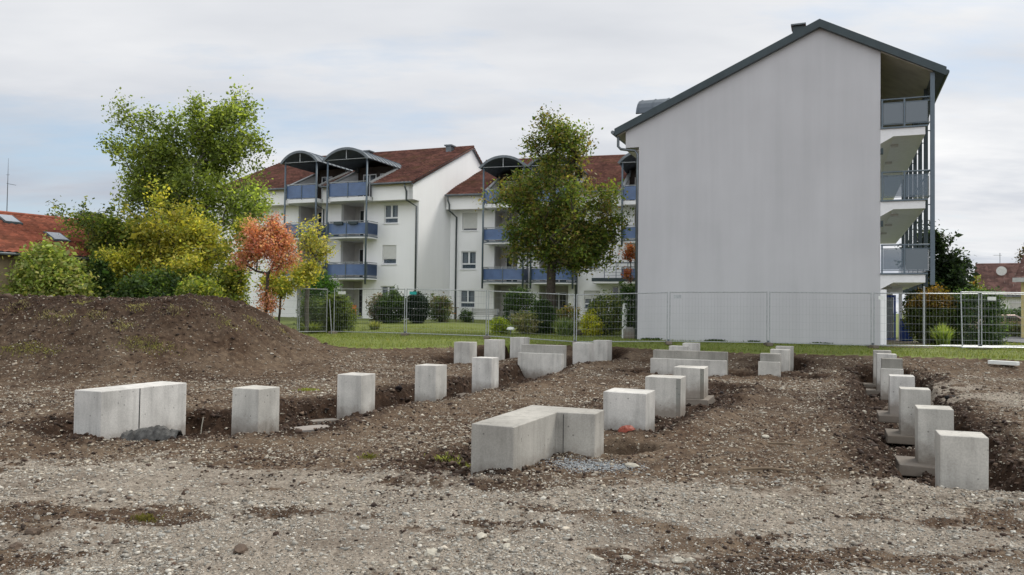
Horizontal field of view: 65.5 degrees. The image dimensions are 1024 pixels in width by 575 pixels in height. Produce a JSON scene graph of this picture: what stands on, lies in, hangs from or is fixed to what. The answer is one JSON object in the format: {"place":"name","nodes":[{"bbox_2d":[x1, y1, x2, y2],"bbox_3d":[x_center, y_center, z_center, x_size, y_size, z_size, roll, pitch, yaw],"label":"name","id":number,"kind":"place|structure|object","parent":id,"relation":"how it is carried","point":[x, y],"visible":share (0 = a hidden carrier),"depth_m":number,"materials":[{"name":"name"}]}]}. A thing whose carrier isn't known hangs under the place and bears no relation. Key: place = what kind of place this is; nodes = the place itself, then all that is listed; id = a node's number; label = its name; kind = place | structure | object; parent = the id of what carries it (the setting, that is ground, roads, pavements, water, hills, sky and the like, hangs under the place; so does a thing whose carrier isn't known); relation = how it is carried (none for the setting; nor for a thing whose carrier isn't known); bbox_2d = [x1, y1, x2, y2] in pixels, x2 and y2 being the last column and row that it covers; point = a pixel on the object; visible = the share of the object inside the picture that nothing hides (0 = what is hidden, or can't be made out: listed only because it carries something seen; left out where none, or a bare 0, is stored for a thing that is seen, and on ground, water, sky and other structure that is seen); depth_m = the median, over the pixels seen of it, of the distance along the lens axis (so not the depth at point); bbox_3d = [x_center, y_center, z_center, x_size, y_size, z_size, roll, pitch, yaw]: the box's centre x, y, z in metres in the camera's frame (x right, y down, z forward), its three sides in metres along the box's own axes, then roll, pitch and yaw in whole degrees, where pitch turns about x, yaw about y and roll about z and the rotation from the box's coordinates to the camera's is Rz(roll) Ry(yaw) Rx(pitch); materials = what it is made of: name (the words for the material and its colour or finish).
{"place":"outdoors","nodes":[
{"label":"outdoors","id":0,"kind":"place"},
{"bbox_2d":[472,357,498,392],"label":"foundation pier","id":1,"kind":"structure","parent":0,"point":[485,372],"depth_m":18.39,"materials":[{"name":"concrete"}]},
{"bbox_2d":[0,293,1023,574],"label":"soil","id":2,"kind":"structure","parent":0,"point":[244,359],"depth_m":8.82,"materials":[{"name":"brown soil"}]},
{"bbox_2d":[1,340,88,357],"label":"grass tuft","id":3,"kind":"object","parent":2,"relation":"on","point":[28,346],"visible":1,"depth_m":19.27,"materials":[{"name":"green plant"}]},
{"bbox_2d":[74,381,186,438],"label":"foundation wall","id":4,"kind":"structure","parent":2,"relation":"on","point":[109,412],"depth_m":10.81,"materials":[{"name":"concrete"}]},
{"bbox_2d":[99,334,185,358],"bbox_3d":[-9.137,1.426,19.627,2.162,0.614,0.835,1,-1,0],"label":"grass tuft","id":5,"kind":"object","parent":2,"relation":"on","point":[140,342],"visible":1,"depth_m":19.66,"materials":[{"name":"green plant"}]},
{"bbox_2d":[130,513,164,522],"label":"grass tuft","id":6,"kind":"object","parent":2,"relation":"on","point":[142,516],"visible":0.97,"depth_m":6.29,"materials":[{"name":"green plant"}]},
{"bbox_2d":[121,425,182,440],"bbox_3d":[-4.589,1.883,10.161,0.700,0.251,0.280,1,-1,0],"label":"membrane","id":7,"kind":"object","parent":2,"relation":"on","point":[158,432],"visible":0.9,"depth_m":10.07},
{"bbox_2d":[231,385,279,434],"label":"foundation pier","id":8,"kind":"structure","parent":2,"relation":"on","point":[255,408],"depth_m":11.03,"materials":[{"name":"concrete"}]},
{"bbox_2d":[337,372,374,418],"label":"foundation pier","id":9,"kind":"structure","parent":2,"relation":"on","point":[355,391],"depth_m":13.43,"materials":[{"name":"concrete"}]},
{"bbox_2d":[415,364,446,401],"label":"foundation pier","id":10,"kind":"structure","parent":2,"relation":"on","point":[430,382],"depth_m":15.77,"materials":[{"name":"concrete"}]},
{"bbox_2d":[454,341,476,363],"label":"foundation pier","id":11,"kind":"structure","parent":2,"relation":"on","point":[465,352],"depth_m":26.52,"materials":[{"name":"concrete"}]},
{"bbox_2d":[484,339,504,359],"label":"foundation pier","id":12,"kind":"structure","parent":2,"relation":"on","point":[494,347],"depth_m":28.74,"materials":[{"name":"concrete"}]},
{"bbox_2d":[0,453,1023,574],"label":"gravel","id":13,"kind":"structure","parent":2,"relation":"on","point":[490,564],"depth_m":5.96,"materials":[{"name":"grey gravel"}]},
{"bbox_2d":[0,295,1023,517],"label":"scattered stones","id":14,"kind":"object","parent":2,"relation":"on","point":[602,486],"visible":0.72,"depth_m":8.49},
{"bbox_2d":[0,295,1023,488],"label":"limestone chips","id":15,"kind":"object","parent":2,"relation":"on","point":[570,456],"visible":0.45,"depth_m":13.47,"materials":[{"name":"grey stone"}]},
{"bbox_2d":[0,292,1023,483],"bbox_3d":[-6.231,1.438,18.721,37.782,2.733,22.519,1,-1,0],"label":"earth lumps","id":16,"kind":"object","parent":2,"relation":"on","point":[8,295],"visible":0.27,"depth_m":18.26,"materials":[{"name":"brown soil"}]},
{"bbox_2d":[510,337,528,357],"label":"foundation pier","id":17,"kind":"structure","parent":2,"relation":"on","point":[515,345],"depth_m":31.43,"materials":[{"name":"concrete"}]},
{"bbox_2d":[471,405,603,474],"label":"foundation wall","id":18,"kind":"structure","parent":2,"relation":"on","point":[530,435],"depth_m":8.42,"materials":[{"name":"concrete"}]},
{"bbox_2d":[518,344,566,378],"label":"foundation wall","id":19,"kind":"structure","parent":2,"relation":"on","point":[535,361],"depth_m":25.01,"materials":[{"name":"concrete"}]},
{"bbox_2d":[573,342,592,363],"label":"foundation pier","id":20,"kind":"structure","parent":2,"relation":"on","point":[582,352],"depth_m":27.19,"materials":[{"name":"concrete"}]},
{"bbox_2d":[534,454,661,474],"bbox_3d":[0.891,1.860,8.370,1.565,0.096,0.944,0,-2,21],"label":"gravel patch","id":21,"kind":"object","parent":2,"relation":"on","point":[607,466],"visible":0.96,"depth_m":8.36,"materials":[{"name":"grey gravel"}]},
{"bbox_2d":[593,340,611,360],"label":"foundation pier","id":22,"kind":"structure","parent":2,"relation":"on","point":[602,349],"depth_m":29.51,"materials":[{"name":"concrete"}]},
{"bbox_2d":[603,388,654,431],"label":"foundation pier","id":23,"kind":"structure","parent":2,"relation":"on","point":[634,408],"depth_m":11.14,"materials":[{"name":"concrete"}]},
{"bbox_2d":[650,349,727,375],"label":"foundation wall","id":24,"kind":"structure","parent":2,"relation":"on","point":[664,362],"depth_m":22.62,"materials":[{"name":"concrete"}]},
{"bbox_2d":[685,395,714,405],"bbox_3d":[3.676,2.309,16.364,0.847,0.148,0.853,0,-2,22],"label":"pier footing","id":25,"kind":"object","parent":2,"relation":"on","point":[708,400],"visible":0.39,"depth_m":15.95,"materials":[{"name":"concrete"}]},
{"bbox_2d":[674,365,707,398],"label":"foundation pier","id":26,"kind":"structure","parent":25,"relation":"on","point":[696,382],"depth_m":16.09,"materials":[{"name":"concrete"}]},
{"bbox_2d":[758,353,780,376],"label":"foundation pier","id":27,"kind":"structure","parent":2,"relation":"on","point":[769,363],"depth_m":21.64,"materials":[{"name":"concrete"}]},
{"bbox_2d":[770,349,789,371],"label":"foundation pier","id":28,"kind":"structure","parent":2,"relation":"on","point":[785,359],"depth_m":24.10,"materials":[{"name":"concrete"}]},
{"bbox_2d":[863,383,875,387],"bbox_3d":[11.327,3.058,24.624,0.869,0.150,0.731,0,-2,22],"label":"pier footing","id":29,"kind":"object","parent":2,"relation":"on","point":[868,385],"visible":0.14,"depth_m":24.42,"materials":[{"name":"concrete"}]},
{"bbox_2d":[873,350,890,384],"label":"foundation pier","id":30,"kind":"structure","parent":29,"relation":"on","point":[874,361],"depth_m":24.50,"materials":[{"name":"concrete"}]},
{"bbox_2d":[877,410,898,422],"bbox_3d":[7.202,2.417,14.842,0.719,0.155,0.694,0,-2,22],"label":"pier footing","id":31,"kind":"object","parent":2,"relation":"on","point":[884,416],"visible":0.48,"depth_m":14.62,"materials":[{"name":"concrete"}]},
{"bbox_2d":[880,358,903,399],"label":"foundation pier","id":32,"kind":"structure","parent":2,"relation":"on","point":[891,366],"depth_m":20.00,"materials":[{"name":"concrete"}]},
{"bbox_2d":[884,428,914,444],"bbox_3d":[6.147,2.310,12.278,0.705,0.139,0.688,0,-2,22],"label":"pier footing","id":33,"kind":"object","parent":2,"relation":"on","point":[894,436],"visible":0.46,"depth_m":12.06,"materials":[{"name":"concrete"}]},
{"bbox_2d":[899,387,930,434],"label":"foundation pier","id":34,"kind":"structure","parent":33,"relation":"on","point":[910,398],"depth_m":12.14,"materials":[{"name":"concrete"}]},
{"bbox_2d":[895,455,934,476],"bbox_3d":[5.142,2.230,9.842,0.717,0.156,0.698,0,-2,22],"label":"pier footing","id":35,"kind":"object","parent":2,"relation":"on","point":[908,466],"visible":0.38,"depth_m":9.62,"materials":[{"name":"concrete"}]},
{"bbox_2d":[915,405,953,464],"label":"foundation pier","id":36,"kind":"structure","parent":35,"relation":"on","point":[930,420],"depth_m":9.70,"materials":[{"name":"concrete"}]},
{"bbox_2d":[935,430,988,490],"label":"foundation pier","id":37,"kind":"structure","parent":2,"relation":"on","point":[962,459],"depth_m":7.53,"materials":[{"name":"concrete"}]},
{"bbox_2d":[0,0,1023,313],"label":"sky","id":38,"kind":"structure","parent":0,"point":[329,75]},
{"bbox_2d":[549,316,580,335],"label":"ornamental grass","id":39,"kind":"object","parent":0,"point":[568,324],"depth_m":37.28,"materials":[{"name":"green plant"}]},
{"bbox_2d":[273,314,1023,360],"bbox_3d":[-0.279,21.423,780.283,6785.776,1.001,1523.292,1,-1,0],"label":"lawn","id":40,"kind":"structure","parent":0,"point":[480,324],"depth_m":31.27,"materials":[{"name":"green plant"}]},
{"bbox_2d":[0,233,108,296],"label":"shrub","id":41,"kind":"object","parent":40,"relation":"on","point":[44,267],"visible":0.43,"depth_m":33.09,"materials":[{"name":"green plant"}]},
{"bbox_2d":[0,211,145,293],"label":"house","id":42,"kind":"structure","parent":40,"relation":"on","point":[17,230],"depth_m":36.97,"materials":[{"name":"red tile"}]},
{"bbox_2d":[81,255,118,297],"bbox_3d":[-17.912,0.304,34.458,1.739,3.448,1.835,2,-2,-27],"label":"laurel shrub","id":43,"kind":"object","parent":40,"relation":"on","point":[102,268],"visible":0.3,"depth_m":34.34,"materials":[{"name":"green plant"}]},
{"bbox_2d":[45,196,156,292],"bbox_3d":[-18.574,-1.062,37.194,4.829,6.415,3.867,0,-2,28],"label":"hazel tree","id":44,"kind":"object","parent":40,"relation":"on","point":[107,231],"visible":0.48,"depth_m":36.50,"materials":[{"name":"green plant"}]},
{"bbox_2d":[100,261,205,297],"bbox_3d":[-15.318,0.483,34.400,4.675,3.215,4.589,1,-1,0],"label":"mixed hedge","id":45,"kind":"object","parent":40,"relation":"on","point":[146,283],"visible":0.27,"depth_m":33.65,"materials":[{"name":"green plant"}]},
{"bbox_2d":[78,172,236,295],"bbox_3d":[-16.428,-1.560,36.566,8.338,7.427,5.121,1,-1,0],"label":"maple tree","id":46,"kind":"object","parent":40,"relation":"on","point":[170,246],"visible":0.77,"depth_m":35.97,"materials":[{"name":"yellow plant"}]},
{"bbox_2d":[93,75,282,240],"bbox_3d":[-15.955,-4.318,39.910,10.056,13.037,6.358,1,-1,0],"label":"birch tree","id":47,"kind":"object","parent":40,"relation":"on","point":[160,157],"visible":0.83,"depth_m":39.35,"materials":[{"name":"green plant"}]},
{"bbox_2d":[167,271,225,296],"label":"willow shrub","id":48,"kind":"object","parent":40,"relation":"on","point":[199,286],"visible":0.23,"depth_m":33.21,"materials":[{"name":"green plant"}]},
{"bbox_2d":[204,270,241,300],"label":"mixed hedge","id":49,"kind":"object","parent":40,"relation":"on","point":[227,292],"visible":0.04,"depth_m":34.91,"materials":[{"name":"green plant"}]},
{"bbox_2d":[182,211,265,299],"bbox_3d":[-12.858,-0.644,35.347,3.851,5.639,2.460,1,-2,-24],"label":"crab apple tree","id":50,"kind":"object","parent":40,"relation":"on","point":[237,228],"visible":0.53,"depth_m":35.34,"materials":[{"name":"green plant"}]},
{"bbox_2d":[216,260,254,304],"bbox_3d":[-12.572,0.455,35.858,1.951,3.343,2.031,1,-1,0],"label":"mixed hedge","id":51,"kind":"object","parent":40,"relation":"on","point":[241,293],"visible":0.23,"depth_m":35.62,"materials":[{"name":"green plant"}]},
{"bbox_2d":[225,211,304,317],"bbox_3d":[-10.196,-0.517,32.916,2.926,5.380,2.433,2,-2,-33],"label":"cherry tree","id":52,"kind":"object","parent":40,"relation":"on","point":[275,243],"visible":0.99,"depth_m":32.78,"materials":[{"name":"orange plant"}]},
{"bbox_2d":[254,252,325,321],"bbox_3d":[-9.529,0.334,33.883,3.059,3.672,2.704,1,-1,0],"label":"pear tree","id":53,"kind":"object","parent":40,"relation":"on","point":[282,285],"visible":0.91,"depth_m":33.73,"materials":[{"name":"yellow plant"}]},
{"bbox_2d":[273,215,338,333],"bbox_3d":[-9.379,-0.550,36.062,3.139,5.561,2.218,1,-1,0],"label":"young birch tree","id":54,"kind":"object","parent":40,"relation":"on","point":[320,250],"visible":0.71,"depth_m":35.92,"materials":[{"name":"green plant"}]},
{"bbox_2d":[292,293,325,330],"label":"garden shrub","id":55,"kind":"object","parent":40,"relation":"on","point":[313,317],"visible":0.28,"depth_m":38.63,"materials":[{"name":"green plant"}]},
{"bbox_2d":[299,288,327,332],"bbox_3d":[-8.912,1.037,35.732,0.039,2.001,1.454,-1,-2,43],"label":"fence","id":56,"kind":"object","parent":40,"relation":"on","point":[318,326],"visible":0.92,"depth_m":35.74,"materials":[{"name":"metal"}]},
{"bbox_2d":[300,270,349,319],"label":"hedge","id":57,"kind":"object","parent":40,"relation":"on","point":[324,282],"visible":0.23,"depth_m":45.61,"materials":[{"name":"green plant"}]},
{"bbox_2d":[316,287,360,331],"bbox_3d":[-8.113,1.091,37.531,2.213,2.207,1.833,1,-1,0],"label":"garden shrub","id":58,"kind":"object","parent":40,"relation":"on","point":[345,322],"visible":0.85,"depth_m":37.14,"materials":[{"name":"green plant"}]},
{"bbox_2d":[215,144,482,318],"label":"apartment building","id":59,"kind":"structure","parent":40,"relation":"on","point":[385,216],"depth_m":56.81,"materials":[{"name":"white paint"}]},
{"bbox_2d":[381,245,396,264],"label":"window","id":60,"kind":"structure","parent":59,"relation":"in","point":[389,251],"depth_m":55.58,"materials":[{"name":"white glass"}]},
{"bbox_2d":[383,204,398,223],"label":"window","id":61,"kind":"structure","parent":59,"relation":"in","point":[391,211],"depth_m":55.66,"materials":[{"name":"white glass"}]},
{"bbox_2d":[333,288,404,333],"bbox_3d":[-6.348,1.043,35.283,3.666,2.009,0.039,0,-2,22],"label":"fence","id":62,"kind":"object","parent":40,"relation":"on","point":[341,292],"visible":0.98,"depth_m":35.33,"materials":[{"name":"metal"}]},
{"bbox_2d":[365,292,391,322],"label":"rose bush","id":63,"kind":"object","parent":40,"relation":"on","point":[371,313],"visible":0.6,"depth_m":47.77,"materials":[{"name":"green plant"}]},
{"bbox_2d":[371,285,405,322],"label":"garden shrub","id":64,"kind":"object","parent":40,"relation":"on","point":[394,316],"visible":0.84,"depth_m":47.50,"materials":[{"name":"green plant"}]},
{"bbox_2d":[403,287,431,322],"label":"clipped yew","id":65,"kind":"object","parent":40,"relation":"on","point":[418,315],"visible":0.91,"depth_m":46.67,"materials":[{"name":"green plant"}]},
{"bbox_2d":[427,292,453,321],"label":"garden shrub","id":66,"kind":"object","parent":40,"relation":"on","point":[441,314],"visible":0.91,"depth_m":48.72,"materials":[{"name":"green plant"}]},
{"bbox_2d":[406,288,486,335],"bbox_3d":[-2.832,1.076,34.183,3.607,2.049,0.042,0,-2,13],"label":"fence","id":67,"kind":"object","parent":40,"relation":"on","point":[415,293],"visible":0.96,"depth_m":34.20,"materials":[{"name":"metal"}]},
{"bbox_2d":[472,308,499,321],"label":"garden bench","id":68,"kind":"object","parent":40,"relation":"on","point":[480,311],"visible":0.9,"depth_m":50.26,"materials":[{"name":"grey wood"}]},
{"bbox_2d":[487,316,512,333],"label":"golden shrub","id":69,"kind":"object","parent":40,"relation":"on","point":[503,326],"visible":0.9,"depth_m":38.26,"materials":[{"name":"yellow plant"}]},
{"bbox_2d":[500,283,541,321],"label":"garden shrub","id":70,"kind":"object","parent":40,"relation":"on","point":[527,300],"visible":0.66,"depth_m":49.57,"materials":[{"name":"green plant"}]},
{"bbox_2d":[508,307,542,333],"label":"garden shrub","id":71,"kind":"object","parent":40,"relation":"on","point":[522,323],"visible":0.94,"depth_m":38.72,"materials":[{"name":"green plant"}]},
{"bbox_2d":[488,290,574,341],"bbox_3d":[0.772,1.191,33.131,3.795,2.138,0.039,0,-2,20],"label":"fence","id":72,"kind":"object","parent":40,"relation":"on","point":[533,313],"visible":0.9,"depth_m":33.06,"materials":[{"name":"metal"}]},
{"bbox_2d":[444,153,635,321],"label":"apartment building","id":73,"kind":"structure","parent":40,"relation":"on","point":[477,244],"depth_m":58.36,"materials":[{"name":"white paint"}]},
{"bbox_2d":[459,291,474,308],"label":"window","id":74,"kind":"structure","parent":73,"relation":"in","point":[464,299],"depth_m":58.89,"materials":[{"name":"white glass"}]},
{"bbox_2d":[460,251,476,269],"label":"window","id":75,"kind":"structure","parent":73,"relation":"in","point":[468,257],"depth_m":58.95,"materials":[{"name":"white glass"}]},
{"bbox_2d":[461,213,477,231],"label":"window","id":76,"kind":"structure","parent":73,"relation":"in","point":[469,219],"depth_m":58.95,"materials":[{"name":"white glass"}]},
{"bbox_2d":[555,292,566,316],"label":"balcony door","id":77,"kind":"structure","parent":73,"relation":"in","point":[559,303],"depth_m":58.67,"materials":[{"name":"white glass"}]},
{"bbox_2d":[528,296,557,333],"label":"garden shrub","id":78,"kind":"object","parent":40,"relation":"on","point":[540,310],"visible":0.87,"depth_m":39.27,"materials":[{"name":"green plant"}]},
{"bbox_2d":[471,101,635,332],"bbox_3d":[2.322,-3.497,40.137,7.802,11.906,5.564,0,-2,25],"label":"garden tree","id":79,"kind":"object","parent":40,"relation":"on","point":[590,240],"visible":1,"depth_m":39.62,"materials":[{"name":"green plant"}]},
{"bbox_2d":[556,303,581,329],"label":"garden shrub","id":80,"kind":"object","parent":40,"relation":"on","point":[568,312],"visible":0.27,"depth_m":40.71,"materials":[{"name":"green plant"}]},
{"bbox_2d":[580,308,605,335],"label":"golden shrub","id":81,"kind":"object","parent":40,"relation":"on","point":[591,329],"visible":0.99,"depth_m":37.20,"materials":[{"name":"yellow plant"}]},
{"bbox_2d":[581,288,628,335],"bbox_3d":[4.604,1.195,38.075,2.688,2.344,2.306,1,-1,0],"label":"garden shrub","id":82,"kind":"object","parent":40,"relation":"on","point":[611,323],"visible":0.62,"depth_m":37.56,"materials":[{"name":"green plant"}]},
{"bbox_2d":[576,292,667,341],"bbox_3d":[4.359,1.219,31.831,3.713,2.112,0.043,0,-2,20],"label":"fence","id":83,"kind":"object","parent":40,"relation":"on","point":[648,328],"visible":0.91,"depth_m":31.68,"materials":[{"name":"metal"}]},
{"bbox_2d":[617,281,634,335],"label":"climbing plant","id":84,"kind":"object","parent":40,"relation":"on","point":[630,313],"visible":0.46,"depth_m":35.20,"materials":[{"name":"green plant"}]},
{"bbox_2d":[618,242,634,306],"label":"tree","id":85,"kind":"object","parent":40,"relation":"on","point":[629,254],"visible":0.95,"depth_m":51.01,"materials":[{"name":"red plant"}]},
{"bbox_2d":[669,291,767,342],"bbox_3d":[7.921,1.154,30.683,3.656,2.030,0.041,0,-2,16],"label":"fence","id":86,"kind":"object","parent":40,"relation":"on","point":[682,313],"visible":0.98,"depth_m":30.66,"materials":[{"name":"metal"}]},
{"bbox_2d":[611,19,949,348],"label":"apartment building","id":87,"kind":"structure","parent":40,"relation":"on","point":[784,164],"depth_m":32.08,"materials":[{"name":"paint"}]},
{"bbox_2d":[887,295,895,339],"bbox_3d":[17.183,1.395,36.607,0.830,2.100,0.080,0,-2,22],"label":"entrance door","id":88,"kind":"structure","parent":87,"relation":"in","point":[889,297],"depth_m":36.51,"materials":[{"name":"blue glass"}]},
{"bbox_2d":[769,291,871,345],"bbox_3d":[11.486,1.163,29.734,3.601,2.009,0.042,0,-2,14],"label":"fence","id":89,"kind":"object","parent":40,"relation":"on","point":[843,307],"visible":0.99,"depth_m":29.76,"materials":[{"name":"metal"}]},
{"bbox_2d":[873,292,978,346],"bbox_3d":[15.121,1.189,29.084,3.678,2.015,0.041,1,-1,6],"label":"fence","id":90,"kind":"object","parent":40,"relation":"on","point":[883,298],"visible":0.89,"depth_m":29.07,"materials":[{"name":"metal"}]},
{"bbox_2d":[894,277,963,344],"bbox_3d":[17.628,1.028,33.498,2.733,2.915,2.477,1,-1,0],"label":"hedge","id":91,"kind":"object","parent":40,"relation":"on","point":[913,317],"visible":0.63,"depth_m":33.07,"materials":[{"name":"green plant"}]},
{"bbox_2d":[893,219,979,314],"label":"yew tree","id":92,"kind":"object","parent":40,"relation":"on","point":[951,269],"visible":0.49,"depth_m":45.49,"materials":[{"name":"green plant"}]},
{"bbox_2d":[948,284,1011,345],"bbox_3d":[19.178,1.154,32.983,2.628,2.660,2.162,1,-1,0],"label":"hedge","id":93,"kind":"object","parent":40,"relation":"on","point":[968,308],"visible":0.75,"depth_m":32.50,"materials":[{"name":"green plant"}]},
{"bbox_2d":[960,291,1023,348],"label":"fence","id":94,"kind":"object","parent":40,"relation":"on","point":[961,299],"visible":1,"depth_m":28.48,"materials":[{"name":"metal"}]},
{"bbox_2d":[974,263,1020,315],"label":"house","id":95,"kind":"structure","parent":40,"relation":"on","point":[994,275],"depth_m":65.42,"materials":[{"name":"brown tile"}]},
{"bbox_2d":[981,293,1023,346],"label":"fence","id":96,"kind":"object","parent":40,"relation":"on","point":[991,298],"visible":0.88,"depth_m":28.84,"materials":[{"name":"metal"}]},
{"bbox_2d":[991,317,1020,336],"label":"garden shrub","id":97,"kind":"object","parent":40,"relation":"on","point":[1015,332],"visible":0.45,"depth_m":48.45,"materials":[{"name":"green plant"}]},
{"bbox_2d":[1012,256,1023,337],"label":"house","id":98,"kind":"structure","parent":40,"relation":"on","point":[1019,276],"depth_m":45.96,"materials":[{"name":"white tile"}]},
{"bbox_2d":[876,353,896,390],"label":"foundation pier","id":99,"kind":"structure","parent":0,"point":[879,356],"depth_m":22.48,"materials":[{"name":"concrete"}]},
{"bbox_2d":[888,374,914,414],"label":"foundation pier","id":100,"kind":"structure","parent":0,"point":[896,381],"depth_m":14.71,"materials":[{"name":"concrete"}]},
{"bbox_2d":[928,323,957,344],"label":"ornamental grass","id":101,"kind":"object","parent":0,"point":[947,338],"depth_m":31.38,"materials":[{"name":"green plant"}]},
{"bbox_3d":[2.680,2.336,13.896,0.824,0.146,0.787,0,-2,22],"label":"pier footing","id":102,"kind":"object","parent":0,"visible":0},
{"bbox_2d":[645,375,685,417],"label":"foundation pier","id":103,"kind":"structure","parent":102,"relation":"on","point":[670,395],"depth_m":13.68,"materials":[{"name":"concrete"}]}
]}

